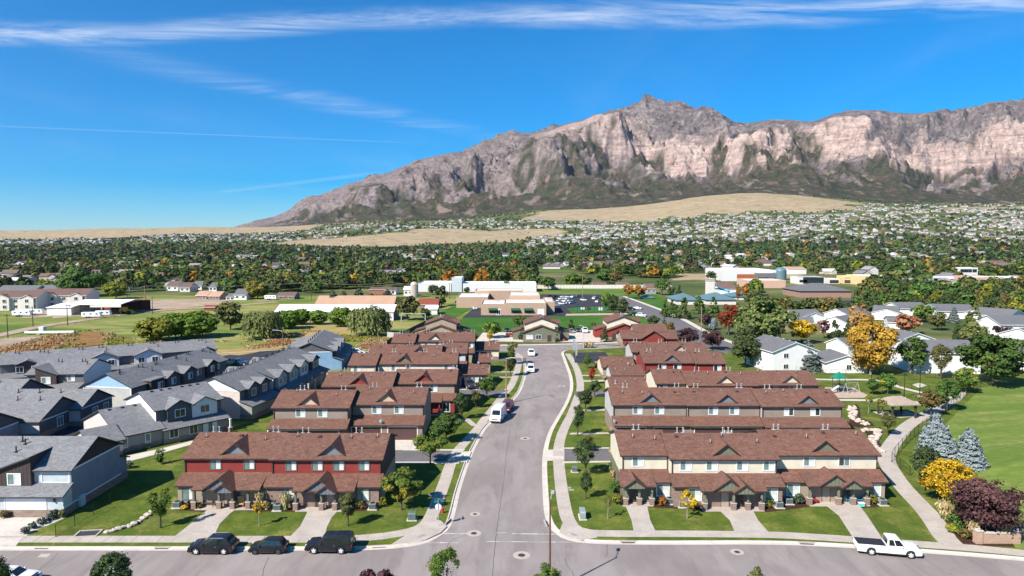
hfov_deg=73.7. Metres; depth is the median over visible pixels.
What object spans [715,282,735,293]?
church
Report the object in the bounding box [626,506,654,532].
front walk
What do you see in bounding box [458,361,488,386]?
townhouse wing
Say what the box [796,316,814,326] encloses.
white house
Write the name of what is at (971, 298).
valley tree
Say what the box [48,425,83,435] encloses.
court
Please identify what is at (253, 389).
window
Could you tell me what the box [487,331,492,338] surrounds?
tree
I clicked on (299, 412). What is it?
window
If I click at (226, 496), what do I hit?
front door
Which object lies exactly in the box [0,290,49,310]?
apartment building
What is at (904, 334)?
white house
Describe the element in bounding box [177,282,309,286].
overhead wire
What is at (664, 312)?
tree
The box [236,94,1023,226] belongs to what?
mountain
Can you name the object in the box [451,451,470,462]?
drive apron
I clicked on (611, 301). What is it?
tree
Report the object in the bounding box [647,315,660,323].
tree
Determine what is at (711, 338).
tree
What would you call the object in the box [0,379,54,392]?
grey townhouse
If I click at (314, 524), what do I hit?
front walk
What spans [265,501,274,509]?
air conditioner
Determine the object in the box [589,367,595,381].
street tree
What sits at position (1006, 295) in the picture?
valley tree
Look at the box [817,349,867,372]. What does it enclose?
white house
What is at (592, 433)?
garden walk
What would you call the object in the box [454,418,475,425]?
garden walk
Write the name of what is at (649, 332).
townhouse
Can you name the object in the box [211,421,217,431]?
front door
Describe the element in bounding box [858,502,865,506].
storage tub
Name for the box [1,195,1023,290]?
distant woodland
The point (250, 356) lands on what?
back street
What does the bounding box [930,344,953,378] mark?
tree
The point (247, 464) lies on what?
window
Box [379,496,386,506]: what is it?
shrub
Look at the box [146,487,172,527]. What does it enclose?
street tree
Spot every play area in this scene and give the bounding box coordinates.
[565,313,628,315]
[825,387,866,397]
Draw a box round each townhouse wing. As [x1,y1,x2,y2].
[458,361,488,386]
[472,353,491,372]
[474,339,499,359]
[596,356,634,378]
[604,376,647,388]
[605,362,643,375]
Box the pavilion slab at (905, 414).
[880,411,917,417]
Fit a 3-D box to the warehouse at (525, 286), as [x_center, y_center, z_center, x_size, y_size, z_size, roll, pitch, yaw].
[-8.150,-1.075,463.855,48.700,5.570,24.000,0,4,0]
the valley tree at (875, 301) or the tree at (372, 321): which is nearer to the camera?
the tree at (372, 321)
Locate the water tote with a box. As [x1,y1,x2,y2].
[38,326,45,330]
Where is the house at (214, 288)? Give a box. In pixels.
[208,282,222,290]
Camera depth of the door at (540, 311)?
309.68 m
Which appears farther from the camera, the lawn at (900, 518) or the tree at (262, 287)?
the tree at (262, 287)
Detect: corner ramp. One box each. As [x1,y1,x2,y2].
[392,519,446,543]
[559,519,596,540]
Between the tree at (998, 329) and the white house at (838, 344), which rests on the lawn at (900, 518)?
the white house at (838, 344)
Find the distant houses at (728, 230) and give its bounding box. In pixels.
[0,203,1023,261]
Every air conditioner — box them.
[170,500,182,508]
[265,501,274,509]
[271,503,283,511]
[367,502,377,510]
[665,496,672,504]
[678,501,686,508]
[774,501,784,508]
[782,496,794,504]
[876,497,888,505]
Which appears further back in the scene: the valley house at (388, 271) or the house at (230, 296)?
the valley house at (388, 271)
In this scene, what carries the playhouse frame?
on the ground at (720, 205)
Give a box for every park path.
[815,378,951,398]
[839,399,918,402]
[878,392,965,544]
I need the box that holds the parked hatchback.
[248,536,289,554]
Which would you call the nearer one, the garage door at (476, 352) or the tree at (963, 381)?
the tree at (963, 381)
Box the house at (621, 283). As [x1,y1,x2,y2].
[615,282,629,284]
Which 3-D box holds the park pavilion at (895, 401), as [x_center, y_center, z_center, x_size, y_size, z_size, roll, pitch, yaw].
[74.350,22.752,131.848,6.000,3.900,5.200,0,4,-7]
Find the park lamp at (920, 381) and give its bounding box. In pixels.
[917,367,921,396]
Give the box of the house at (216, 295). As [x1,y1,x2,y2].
[208,291,227,299]
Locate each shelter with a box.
[203,305,218,310]
[639,295,654,298]
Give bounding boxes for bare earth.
[0,336,43,346]
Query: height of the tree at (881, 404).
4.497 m
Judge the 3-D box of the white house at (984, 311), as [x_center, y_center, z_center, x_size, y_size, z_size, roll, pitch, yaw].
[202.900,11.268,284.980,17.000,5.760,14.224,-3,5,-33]
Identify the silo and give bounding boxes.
[410,282,417,296]
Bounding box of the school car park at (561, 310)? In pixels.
[463,294,604,317]
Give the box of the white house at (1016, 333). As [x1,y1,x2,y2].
[997,328,1023,338]
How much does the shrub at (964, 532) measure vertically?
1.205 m
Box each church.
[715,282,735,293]
[980,260,1008,264]
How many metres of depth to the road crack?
76.47 m
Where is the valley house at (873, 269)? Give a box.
[861,266,878,274]
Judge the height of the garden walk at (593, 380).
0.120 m
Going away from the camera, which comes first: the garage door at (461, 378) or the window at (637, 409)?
the window at (637, 409)
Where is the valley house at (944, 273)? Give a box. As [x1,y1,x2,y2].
[940,272,956,274]
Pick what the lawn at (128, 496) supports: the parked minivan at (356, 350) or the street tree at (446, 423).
the street tree at (446, 423)
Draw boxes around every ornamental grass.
[254,490,265,508]
[279,492,289,509]
[588,341,593,347]
[610,469,615,481]
[935,497,956,519]
[965,517,982,537]
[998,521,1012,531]
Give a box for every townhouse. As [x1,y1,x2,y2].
[0,338,216,378]
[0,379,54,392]
[0,389,114,425]
[0,396,75,435]
[0,413,22,435]
[0,436,129,516]
[24,358,112,388]
[71,381,232,454]
[80,348,228,407]
[202,365,279,419]
[222,347,329,391]
[285,330,352,369]
[414,314,470,332]
[512,314,569,341]
[592,312,640,339]
[616,324,678,347]
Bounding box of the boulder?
[130,520,137,525]
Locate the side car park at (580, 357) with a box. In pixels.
[573,352,607,362]
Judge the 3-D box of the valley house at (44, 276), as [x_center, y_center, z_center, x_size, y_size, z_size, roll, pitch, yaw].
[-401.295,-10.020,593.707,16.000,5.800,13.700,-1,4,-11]
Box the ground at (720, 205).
[0,193,1023,454]
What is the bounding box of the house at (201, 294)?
[195,291,211,298]
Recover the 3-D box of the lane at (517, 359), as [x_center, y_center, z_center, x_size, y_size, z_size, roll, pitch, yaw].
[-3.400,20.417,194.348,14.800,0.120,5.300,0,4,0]
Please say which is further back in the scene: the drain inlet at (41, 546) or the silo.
the silo
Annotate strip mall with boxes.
[737,278,785,287]
[954,275,1001,281]
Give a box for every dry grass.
[3,331,104,350]
[216,346,369,355]
[299,327,390,340]
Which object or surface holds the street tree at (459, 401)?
on the lawn at (128, 496)
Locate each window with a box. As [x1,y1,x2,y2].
[7,473,20,484]
[15,366,23,372]
[41,377,50,383]
[57,415,63,426]
[67,375,74,380]
[103,401,108,408]
[123,437,127,448]
[138,357,144,362]
[145,433,150,443]
[152,356,158,360]
[158,381,162,388]
[169,429,178,438]
[171,376,175,384]
[175,408,185,417]
[181,487,195,499]
[188,372,192,379]
[189,425,197,434]
[200,404,209,412]
[210,365,214,371]
[210,460,221,469]
[243,460,254,469]
[251,387,255,395]
[260,487,266,499]
[262,383,266,391]
[282,489,293,501]
[285,461,296,470]
[295,409,305,416]
[311,461,322,470]
[317,409,326,416]
[333,461,344,470]
[353,366,360,370]
[356,489,369,501]
[358,461,369,470]
[372,406,381,413]
[392,365,398,370]
[394,406,403,413]
[429,385,437,391]
[442,402,449,411]
[444,365,451,368]
[472,377,478,382]
[632,457,643,466]
[633,406,642,413]
[654,406,663,413]
[656,484,669,495]
[658,364,665,368]
[673,364,680,368]
[680,461,691,470]
[688,488,701,500]
[706,461,717,470]
[708,407,717,414]
[713,365,721,370]
[729,407,738,414]
[736,461,748,470]
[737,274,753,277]
[763,461,774,470]
[764,488,777,500]
[783,364,788,368]
[784,408,793,415]
[786,484,799,495]
[803,277,823,283]
[803,457,814,466]
[810,408,820,415]
[838,457,849,466]
[869,484,880,495]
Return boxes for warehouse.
[46,303,99,314]
[418,281,451,291]
[452,276,463,291]
[463,281,535,291]
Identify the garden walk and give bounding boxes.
[127,441,192,460]
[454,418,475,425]
[570,432,608,433]
[582,380,604,381]
[583,409,604,410]
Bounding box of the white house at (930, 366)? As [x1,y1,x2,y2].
[888,339,980,373]
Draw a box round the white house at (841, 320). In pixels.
[820,314,853,332]
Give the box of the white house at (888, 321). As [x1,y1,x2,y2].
[883,316,903,329]
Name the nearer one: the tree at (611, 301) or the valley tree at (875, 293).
the tree at (611, 301)
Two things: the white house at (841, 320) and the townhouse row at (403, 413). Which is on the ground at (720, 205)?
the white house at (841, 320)
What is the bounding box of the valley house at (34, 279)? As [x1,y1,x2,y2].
[27,277,39,283]
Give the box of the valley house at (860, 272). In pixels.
[853,270,870,273]
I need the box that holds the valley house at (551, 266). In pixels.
[543,265,560,268]
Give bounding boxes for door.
[4,499,46,509]
[202,423,208,431]
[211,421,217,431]
[223,493,230,505]
[234,491,240,505]
[267,430,297,432]
[309,430,338,432]
[314,493,319,506]
[326,495,333,506]
[351,426,381,432]
[387,426,417,439]
[460,377,481,386]
[475,351,491,358]
[538,309,543,314]
[616,427,645,429]
[628,489,636,501]
[654,427,683,432]
[694,427,724,432]
[720,493,729,506]
[731,427,761,432]
[735,494,743,506]
[821,488,830,501]
[841,489,850,501]
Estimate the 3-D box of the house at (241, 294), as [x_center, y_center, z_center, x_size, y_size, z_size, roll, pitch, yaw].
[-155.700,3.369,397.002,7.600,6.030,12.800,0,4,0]
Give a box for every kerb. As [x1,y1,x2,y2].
[0,342,1023,560]
[395,461,459,463]
[403,449,464,450]
[560,447,608,448]
[563,461,609,462]
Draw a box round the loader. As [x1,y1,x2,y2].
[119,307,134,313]
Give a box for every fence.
[0,308,197,337]
[55,494,110,536]
[386,320,425,343]
[387,330,409,336]
[817,369,951,378]
[891,380,980,461]
[892,455,910,473]
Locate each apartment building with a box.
[0,285,43,289]
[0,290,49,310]
[36,288,99,305]
[41,285,60,288]
[956,267,977,274]
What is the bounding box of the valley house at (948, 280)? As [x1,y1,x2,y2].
[931,278,951,283]
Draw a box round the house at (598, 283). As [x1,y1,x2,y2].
[591,282,606,284]
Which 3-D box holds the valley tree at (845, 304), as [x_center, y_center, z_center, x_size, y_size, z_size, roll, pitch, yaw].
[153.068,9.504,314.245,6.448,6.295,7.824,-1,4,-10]
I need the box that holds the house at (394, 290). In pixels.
[385,287,398,294]
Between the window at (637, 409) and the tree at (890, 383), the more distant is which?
the tree at (890, 383)
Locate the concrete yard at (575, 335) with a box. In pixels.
[476,330,605,341]
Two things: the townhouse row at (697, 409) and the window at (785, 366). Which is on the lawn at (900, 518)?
the townhouse row at (697, 409)
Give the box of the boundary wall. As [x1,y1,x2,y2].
[537,285,670,288]
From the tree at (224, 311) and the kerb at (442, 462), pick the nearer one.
the kerb at (442, 462)
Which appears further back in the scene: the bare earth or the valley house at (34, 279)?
the valley house at (34, 279)
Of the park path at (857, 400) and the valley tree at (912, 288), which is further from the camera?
the valley tree at (912, 288)
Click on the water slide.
(723, 289)
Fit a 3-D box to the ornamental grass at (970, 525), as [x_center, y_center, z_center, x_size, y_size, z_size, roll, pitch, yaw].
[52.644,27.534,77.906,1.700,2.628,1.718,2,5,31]
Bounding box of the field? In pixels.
[907,384,1023,549]
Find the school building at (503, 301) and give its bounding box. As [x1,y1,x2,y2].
[456,289,554,314]
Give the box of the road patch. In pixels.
[38,554,49,556]
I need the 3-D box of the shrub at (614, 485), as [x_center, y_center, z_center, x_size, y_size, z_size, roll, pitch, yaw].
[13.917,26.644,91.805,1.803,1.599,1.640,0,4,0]
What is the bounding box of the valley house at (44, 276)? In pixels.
[38,273,61,279]
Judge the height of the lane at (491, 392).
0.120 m
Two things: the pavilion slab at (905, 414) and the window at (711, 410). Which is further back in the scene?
the pavilion slab at (905, 414)
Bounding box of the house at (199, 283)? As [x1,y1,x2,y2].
[194,281,208,289]
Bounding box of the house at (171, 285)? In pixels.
[166,281,182,290]
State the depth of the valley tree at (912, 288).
354.16 m
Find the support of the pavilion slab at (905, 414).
on the lawn at (900, 518)
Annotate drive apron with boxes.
[0,537,21,545]
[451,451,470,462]
[543,449,563,461]
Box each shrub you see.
[0,510,9,517]
[20,526,29,533]
[28,521,37,527]
[36,517,46,523]
[45,513,53,520]
[49,509,59,517]
[58,509,65,516]
[127,460,133,467]
[153,447,165,462]
[196,502,202,507]
[264,501,271,509]
[357,500,365,508]
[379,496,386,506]
[609,480,619,491]
[611,493,622,503]
[658,496,666,505]
[691,498,698,507]
[764,498,773,506]
[793,493,803,503]
[869,494,877,503]
[945,523,959,532]
[946,514,965,527]
[957,528,971,537]
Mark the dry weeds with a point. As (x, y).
(54, 340)
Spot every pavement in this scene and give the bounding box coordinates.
[0,354,521,542]
[553,354,1023,555]
[623,296,731,343]
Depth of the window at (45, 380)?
145.89 m
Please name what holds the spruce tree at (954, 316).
on the ground at (720, 205)
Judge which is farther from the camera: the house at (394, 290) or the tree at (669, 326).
the house at (394, 290)
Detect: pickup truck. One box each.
[226,358,249,365]
[581,327,587,332]
[852,533,922,558]
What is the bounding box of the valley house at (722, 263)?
[711,261,725,267]
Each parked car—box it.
[9,565,42,575]
[462,378,475,388]
[526,363,534,371]
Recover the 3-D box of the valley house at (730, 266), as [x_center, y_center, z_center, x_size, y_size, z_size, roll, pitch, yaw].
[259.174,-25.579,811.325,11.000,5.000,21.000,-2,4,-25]
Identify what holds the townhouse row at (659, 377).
on the lawn at (900, 518)
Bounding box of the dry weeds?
[0,328,390,353]
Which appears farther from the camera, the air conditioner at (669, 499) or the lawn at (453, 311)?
the lawn at (453, 311)
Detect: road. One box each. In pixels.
[0,302,275,336]
[0,343,1023,575]
[778,300,852,304]
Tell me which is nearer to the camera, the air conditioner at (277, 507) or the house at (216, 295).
the air conditioner at (277, 507)
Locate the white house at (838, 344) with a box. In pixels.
[824,337,866,355]
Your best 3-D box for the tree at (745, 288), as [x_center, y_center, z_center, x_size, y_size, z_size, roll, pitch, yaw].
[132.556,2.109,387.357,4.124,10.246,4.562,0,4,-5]
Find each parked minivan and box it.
[351,348,364,354]
[503,399,513,411]
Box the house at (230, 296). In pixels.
[226,293,233,299]
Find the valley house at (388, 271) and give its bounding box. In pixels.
[379,270,397,273]
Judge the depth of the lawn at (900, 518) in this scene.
92.27 m
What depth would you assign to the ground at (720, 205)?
2258.92 m
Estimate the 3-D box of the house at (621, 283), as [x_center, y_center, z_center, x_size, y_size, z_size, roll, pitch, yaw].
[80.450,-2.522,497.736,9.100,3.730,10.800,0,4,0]
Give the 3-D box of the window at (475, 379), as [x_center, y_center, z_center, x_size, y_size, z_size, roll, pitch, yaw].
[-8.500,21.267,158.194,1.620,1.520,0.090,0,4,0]
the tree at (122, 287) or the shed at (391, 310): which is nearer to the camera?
the shed at (391, 310)
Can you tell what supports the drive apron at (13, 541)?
on the pavement at (442, 488)
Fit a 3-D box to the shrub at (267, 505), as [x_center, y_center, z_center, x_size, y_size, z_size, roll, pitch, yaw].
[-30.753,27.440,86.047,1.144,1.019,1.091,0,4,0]
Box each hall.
[667,293,697,304]
[695,292,736,304]
[723,291,744,299]
[783,267,805,273]
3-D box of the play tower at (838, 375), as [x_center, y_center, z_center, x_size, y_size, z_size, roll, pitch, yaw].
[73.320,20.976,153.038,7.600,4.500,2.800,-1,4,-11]
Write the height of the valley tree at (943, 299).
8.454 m
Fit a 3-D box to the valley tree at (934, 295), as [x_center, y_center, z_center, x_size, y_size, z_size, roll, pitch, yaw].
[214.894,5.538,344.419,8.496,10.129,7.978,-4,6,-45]
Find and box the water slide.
[715,286,729,292]
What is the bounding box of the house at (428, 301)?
[418,298,439,307]
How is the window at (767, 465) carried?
in the townhouse row at (751, 470)
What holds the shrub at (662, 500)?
on the planting bed at (656, 505)
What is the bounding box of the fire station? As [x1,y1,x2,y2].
[783,283,850,297]
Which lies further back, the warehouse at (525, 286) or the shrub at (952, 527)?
the warehouse at (525, 286)
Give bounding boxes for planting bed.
[175,507,204,511]
[237,508,294,511]
[353,508,379,510]
[648,502,701,510]
[765,502,809,511]
[849,404,873,427]
[861,501,891,507]
[865,427,882,446]
[944,515,1014,546]
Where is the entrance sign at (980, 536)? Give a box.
[972,523,1023,543]
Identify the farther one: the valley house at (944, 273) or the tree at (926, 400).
the valley house at (944, 273)
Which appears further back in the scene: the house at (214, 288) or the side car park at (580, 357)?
the house at (214, 288)
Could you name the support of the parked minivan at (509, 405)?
on the road at (539, 401)
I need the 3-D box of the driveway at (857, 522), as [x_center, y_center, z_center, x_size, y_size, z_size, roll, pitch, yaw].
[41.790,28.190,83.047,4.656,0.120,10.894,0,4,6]
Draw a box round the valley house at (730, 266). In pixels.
[723,264,738,267]
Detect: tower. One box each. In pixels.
[705,280,714,293]
[831,372,856,391]
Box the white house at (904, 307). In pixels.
[883,302,925,315]
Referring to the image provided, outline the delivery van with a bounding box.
[489,402,506,422]
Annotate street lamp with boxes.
[506,357,516,398]
[549,490,554,567]
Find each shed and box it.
[69,299,150,314]
[274,304,398,320]
[425,305,439,314]
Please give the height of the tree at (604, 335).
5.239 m
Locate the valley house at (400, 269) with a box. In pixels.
[397,268,405,273]
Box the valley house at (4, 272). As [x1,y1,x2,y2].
[1,270,19,274]
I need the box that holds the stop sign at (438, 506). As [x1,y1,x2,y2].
[434,500,441,525]
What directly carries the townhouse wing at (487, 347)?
on the lawn at (128, 496)
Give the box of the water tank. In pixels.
[775,267,786,279]
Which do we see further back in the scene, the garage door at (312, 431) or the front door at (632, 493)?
the garage door at (312, 431)
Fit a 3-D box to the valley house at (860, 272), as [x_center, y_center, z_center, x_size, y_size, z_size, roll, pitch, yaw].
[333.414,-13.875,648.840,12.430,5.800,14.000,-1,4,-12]
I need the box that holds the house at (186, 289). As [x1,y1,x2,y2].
[179,282,197,291]
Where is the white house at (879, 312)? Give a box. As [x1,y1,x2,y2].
[871,305,902,319]
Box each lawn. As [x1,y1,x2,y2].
[16,351,523,545]
[427,305,471,317]
[460,316,647,331]
[547,348,1023,556]
[569,308,611,312]
[625,295,670,310]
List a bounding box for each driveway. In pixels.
[395,440,415,449]
[459,387,479,389]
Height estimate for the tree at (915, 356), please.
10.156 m
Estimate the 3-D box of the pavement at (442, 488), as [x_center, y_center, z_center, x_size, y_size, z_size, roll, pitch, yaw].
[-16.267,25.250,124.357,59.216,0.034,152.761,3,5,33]
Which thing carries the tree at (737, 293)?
on the ground at (720, 205)
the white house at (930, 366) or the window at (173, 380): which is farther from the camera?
the white house at (930, 366)
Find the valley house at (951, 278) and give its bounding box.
[933,276,953,281]
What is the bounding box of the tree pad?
[912,383,926,387]
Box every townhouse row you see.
[174,426,397,511]
[266,382,432,439]
[321,365,460,415]
[347,349,460,370]
[369,340,469,363]
[391,329,476,362]
[603,383,850,432]
[608,424,888,511]
[624,338,708,364]
[635,348,726,375]
[645,365,820,387]
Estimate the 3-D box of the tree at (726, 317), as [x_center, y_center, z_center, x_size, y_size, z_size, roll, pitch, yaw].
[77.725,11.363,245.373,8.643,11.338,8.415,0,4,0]
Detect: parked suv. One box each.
[187,532,239,554]
[304,530,355,553]
[527,349,534,355]
[636,312,646,316]
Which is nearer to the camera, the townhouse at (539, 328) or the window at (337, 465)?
the window at (337, 465)
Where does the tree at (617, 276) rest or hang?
on the ground at (720, 205)
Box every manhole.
[467,530,480,535]
[470,512,479,515]
[513,551,529,558]
[730,549,743,554]
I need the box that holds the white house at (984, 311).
[972,307,1023,318]
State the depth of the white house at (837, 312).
285.06 m
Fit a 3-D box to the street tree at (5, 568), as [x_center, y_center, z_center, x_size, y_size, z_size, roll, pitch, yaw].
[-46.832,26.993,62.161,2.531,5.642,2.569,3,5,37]
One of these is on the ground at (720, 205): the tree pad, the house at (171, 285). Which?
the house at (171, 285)
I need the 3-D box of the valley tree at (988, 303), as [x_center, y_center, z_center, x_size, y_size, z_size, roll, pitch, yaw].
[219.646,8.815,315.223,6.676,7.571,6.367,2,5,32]
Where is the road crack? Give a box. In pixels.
[39,426,607,575]
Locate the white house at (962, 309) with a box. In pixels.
[926,304,973,318]
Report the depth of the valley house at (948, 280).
533.47 m
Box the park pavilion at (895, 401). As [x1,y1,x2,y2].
[874,396,920,417]
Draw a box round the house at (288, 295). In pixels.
[277,292,299,298]
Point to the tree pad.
(918, 384)
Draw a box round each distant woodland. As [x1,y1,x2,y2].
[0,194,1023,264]
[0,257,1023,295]
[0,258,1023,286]
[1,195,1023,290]
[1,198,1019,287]
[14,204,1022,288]
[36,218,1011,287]
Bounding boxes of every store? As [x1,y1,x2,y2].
[705,268,775,280]
[754,273,776,278]
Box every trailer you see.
[12,310,31,316]
[25,309,44,314]
[81,312,101,317]
[95,310,111,316]
[264,295,277,299]
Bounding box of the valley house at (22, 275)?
[6,275,34,276]
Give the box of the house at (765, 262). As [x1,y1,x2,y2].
[754,258,772,265]
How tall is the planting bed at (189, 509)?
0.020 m
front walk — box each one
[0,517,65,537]
[175,510,233,538]
[290,512,335,538]
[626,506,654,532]
[721,511,767,532]
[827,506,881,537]
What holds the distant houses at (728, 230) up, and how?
on the ground at (720, 205)
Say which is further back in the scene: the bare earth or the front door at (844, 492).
the bare earth
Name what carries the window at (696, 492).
in the townhouse row at (751, 470)
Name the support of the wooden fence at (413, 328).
on the ground at (720, 205)
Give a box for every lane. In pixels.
[395,451,451,460]
[459,389,508,394]
[491,358,525,361]
[564,449,609,459]
[573,391,604,395]
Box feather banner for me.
[575,342,577,357]
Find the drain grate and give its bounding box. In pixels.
[72,529,103,537]
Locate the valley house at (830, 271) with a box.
[819,268,836,273]
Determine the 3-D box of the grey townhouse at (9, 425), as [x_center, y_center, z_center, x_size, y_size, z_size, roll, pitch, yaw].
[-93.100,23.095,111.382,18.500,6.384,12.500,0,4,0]
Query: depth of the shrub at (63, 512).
83.32 m
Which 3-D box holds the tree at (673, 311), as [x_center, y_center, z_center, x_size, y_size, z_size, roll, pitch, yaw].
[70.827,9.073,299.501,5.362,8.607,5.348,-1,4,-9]
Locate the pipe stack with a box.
[24,331,74,334]
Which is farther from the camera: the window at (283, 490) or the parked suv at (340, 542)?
the window at (283, 490)
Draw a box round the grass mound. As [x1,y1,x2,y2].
[935,405,1023,527]
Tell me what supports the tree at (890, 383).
on the lawn at (900, 518)
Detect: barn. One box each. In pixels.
[315,295,397,303]
[368,287,386,294]
[403,286,409,295]
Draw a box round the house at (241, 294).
[234,289,253,299]
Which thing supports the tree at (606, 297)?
on the lawn at (596, 310)
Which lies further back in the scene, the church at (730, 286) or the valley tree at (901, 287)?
the church at (730, 286)
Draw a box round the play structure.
[575,306,606,311]
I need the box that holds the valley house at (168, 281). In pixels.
[165,278,176,285]
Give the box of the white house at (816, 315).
[787,309,828,323]
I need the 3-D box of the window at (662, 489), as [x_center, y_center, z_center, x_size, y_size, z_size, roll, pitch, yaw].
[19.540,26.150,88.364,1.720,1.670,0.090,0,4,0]
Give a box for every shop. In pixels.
[825,278,839,283]
[836,275,850,283]
[846,274,881,284]
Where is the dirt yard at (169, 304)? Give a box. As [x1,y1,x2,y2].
[20,299,231,317]
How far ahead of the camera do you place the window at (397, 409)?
117.89 m
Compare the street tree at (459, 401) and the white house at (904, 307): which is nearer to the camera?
the street tree at (459, 401)
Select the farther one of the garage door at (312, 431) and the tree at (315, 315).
the tree at (315, 315)
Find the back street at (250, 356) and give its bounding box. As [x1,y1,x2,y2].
[223,349,367,365]
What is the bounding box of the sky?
[0,0,1023,230]
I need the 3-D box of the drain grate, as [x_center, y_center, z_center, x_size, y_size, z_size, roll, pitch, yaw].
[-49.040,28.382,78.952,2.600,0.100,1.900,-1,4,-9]
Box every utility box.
[406,511,417,520]
[571,465,577,472]
[578,507,586,520]
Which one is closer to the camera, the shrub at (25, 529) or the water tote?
the shrub at (25, 529)
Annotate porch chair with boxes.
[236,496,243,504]
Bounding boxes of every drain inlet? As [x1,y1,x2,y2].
[34,546,50,548]
[154,546,170,548]
[619,540,635,542]
[797,541,814,544]
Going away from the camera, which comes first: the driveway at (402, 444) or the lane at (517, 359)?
the driveway at (402, 444)
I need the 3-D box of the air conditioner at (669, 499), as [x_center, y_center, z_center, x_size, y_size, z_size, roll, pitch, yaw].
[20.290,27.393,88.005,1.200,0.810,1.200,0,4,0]
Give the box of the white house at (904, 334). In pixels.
[867,327,936,348]
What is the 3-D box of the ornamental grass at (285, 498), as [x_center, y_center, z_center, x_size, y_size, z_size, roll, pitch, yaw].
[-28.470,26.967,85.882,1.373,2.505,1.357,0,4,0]
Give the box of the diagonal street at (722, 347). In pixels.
[617,296,734,352]
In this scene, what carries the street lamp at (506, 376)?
on the lawn at (128, 496)
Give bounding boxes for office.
[790,276,824,283]
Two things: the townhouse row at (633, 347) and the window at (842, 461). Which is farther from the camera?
the townhouse row at (633, 347)
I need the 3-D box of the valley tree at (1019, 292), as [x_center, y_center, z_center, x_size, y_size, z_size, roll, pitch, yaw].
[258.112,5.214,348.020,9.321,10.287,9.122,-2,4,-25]
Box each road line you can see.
[427,542,458,542]
[486,541,524,541]
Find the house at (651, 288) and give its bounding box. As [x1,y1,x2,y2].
[642,283,656,293]
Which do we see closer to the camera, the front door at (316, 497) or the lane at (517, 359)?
the front door at (316, 497)
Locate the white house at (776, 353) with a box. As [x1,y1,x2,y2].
[744,334,818,369]
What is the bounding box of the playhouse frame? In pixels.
[401,313,425,321]
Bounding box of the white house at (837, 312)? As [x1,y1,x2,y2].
[824,307,871,318]
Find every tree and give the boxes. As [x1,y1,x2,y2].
[0,556,12,575]
[54,266,105,288]
[89,551,132,575]
[101,281,130,298]
[132,317,177,339]
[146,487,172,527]
[161,312,189,337]
[173,310,219,336]
[213,301,244,329]
[240,310,286,339]
[244,279,269,298]
[252,502,264,525]
[278,310,301,328]
[295,308,310,324]
[309,310,327,323]
[327,307,350,326]
[329,290,336,297]
[338,492,357,525]
[345,304,392,335]
[353,288,363,294]
[359,568,393,575]
[380,466,423,509]
[383,289,391,294]
[394,295,419,319]
[412,430,448,463]
[420,308,431,316]
[425,545,459,575]
[427,285,437,292]
[429,412,464,437]
[435,285,448,305]
[452,392,469,419]
[471,390,480,407]
[476,376,497,397]
[482,321,501,334]
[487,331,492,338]
[505,354,516,375]
[507,341,517,363]
[512,316,525,325]
[518,327,523,339]
[525,273,541,284]
[533,562,561,575]
[538,276,556,289]
[554,325,559,341]
[563,273,581,284]
[568,319,574,329]
[572,404,584,435]
[572,438,596,471]
[576,389,591,410]
[579,275,592,284]
[579,469,592,498]
[581,436,593,441]
[583,354,591,368]
[588,380,601,396]
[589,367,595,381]
[596,269,614,281]
[599,292,610,309]
[600,327,608,341]
[605,493,611,518]
[606,294,618,313]
[609,271,624,281]
[617,298,628,312]
[622,284,632,297]
[630,284,646,296]
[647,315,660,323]
[654,277,670,294]
[660,299,668,316]
[666,322,674,329]
[667,285,674,293]
[667,299,677,317]
[675,285,681,294]
[675,297,691,318]
[676,327,698,341]
[680,489,692,518]
[692,296,705,313]
[698,314,711,329]
[702,330,724,349]
[704,297,719,317]
[708,317,717,329]
[716,304,738,334]
[728,334,761,367]
[732,295,799,337]
[733,326,759,339]
[736,284,740,299]
[741,283,748,295]
[743,289,760,304]
[747,566,765,575]
[778,296,793,309]
[788,320,818,342]
[792,302,804,308]
[800,340,822,373]
[803,296,824,311]
[816,320,830,337]
[818,297,838,314]
[826,320,842,337]
[838,297,843,307]
[842,319,852,336]
[843,302,851,307]
[843,316,899,374]
[847,302,874,326]
[851,296,866,307]
[854,291,871,301]
[855,277,882,292]
[864,282,870,296]
[864,378,881,394]
[865,396,872,412]
[867,296,881,310]
[870,290,888,300]
[877,287,890,301]
[877,372,896,393]
[877,395,886,415]
[878,290,885,304]
[880,411,895,435]
[883,282,896,293]
[887,293,910,301]
[891,313,922,330]
[893,282,910,297]
[896,335,928,373]
[907,283,934,298]
[908,295,923,303]
[908,444,941,490]
[909,304,935,321]
[914,412,945,452]
[915,391,946,414]
[917,457,981,498]
[920,280,937,285]
[923,282,946,292]
[924,299,933,304]
[926,311,947,329]
[926,425,958,466]
[930,289,942,300]
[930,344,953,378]
[934,378,962,410]
[935,295,954,303]
[938,290,952,298]
[944,300,959,303]
[944,476,1023,534]
[945,281,969,291]
[946,483,967,507]
[947,307,960,322]
[951,322,961,339]
[952,280,973,290]
[952,334,1023,385]
[952,367,979,392]
[953,287,970,296]
[955,306,990,341]
[956,427,990,471]
[957,293,977,305]
[973,295,981,307]
[976,283,992,303]
[979,299,994,307]
[982,281,1001,296]
[988,284,1001,305]
[992,326,1013,332]
[997,292,1009,305]
[997,295,1014,303]
[997,300,1010,308]
[1006,296,1023,311]
[1009,288,1023,294]
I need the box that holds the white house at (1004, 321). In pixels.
[976,315,1023,334]
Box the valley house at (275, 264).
[272,262,285,266]
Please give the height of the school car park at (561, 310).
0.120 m

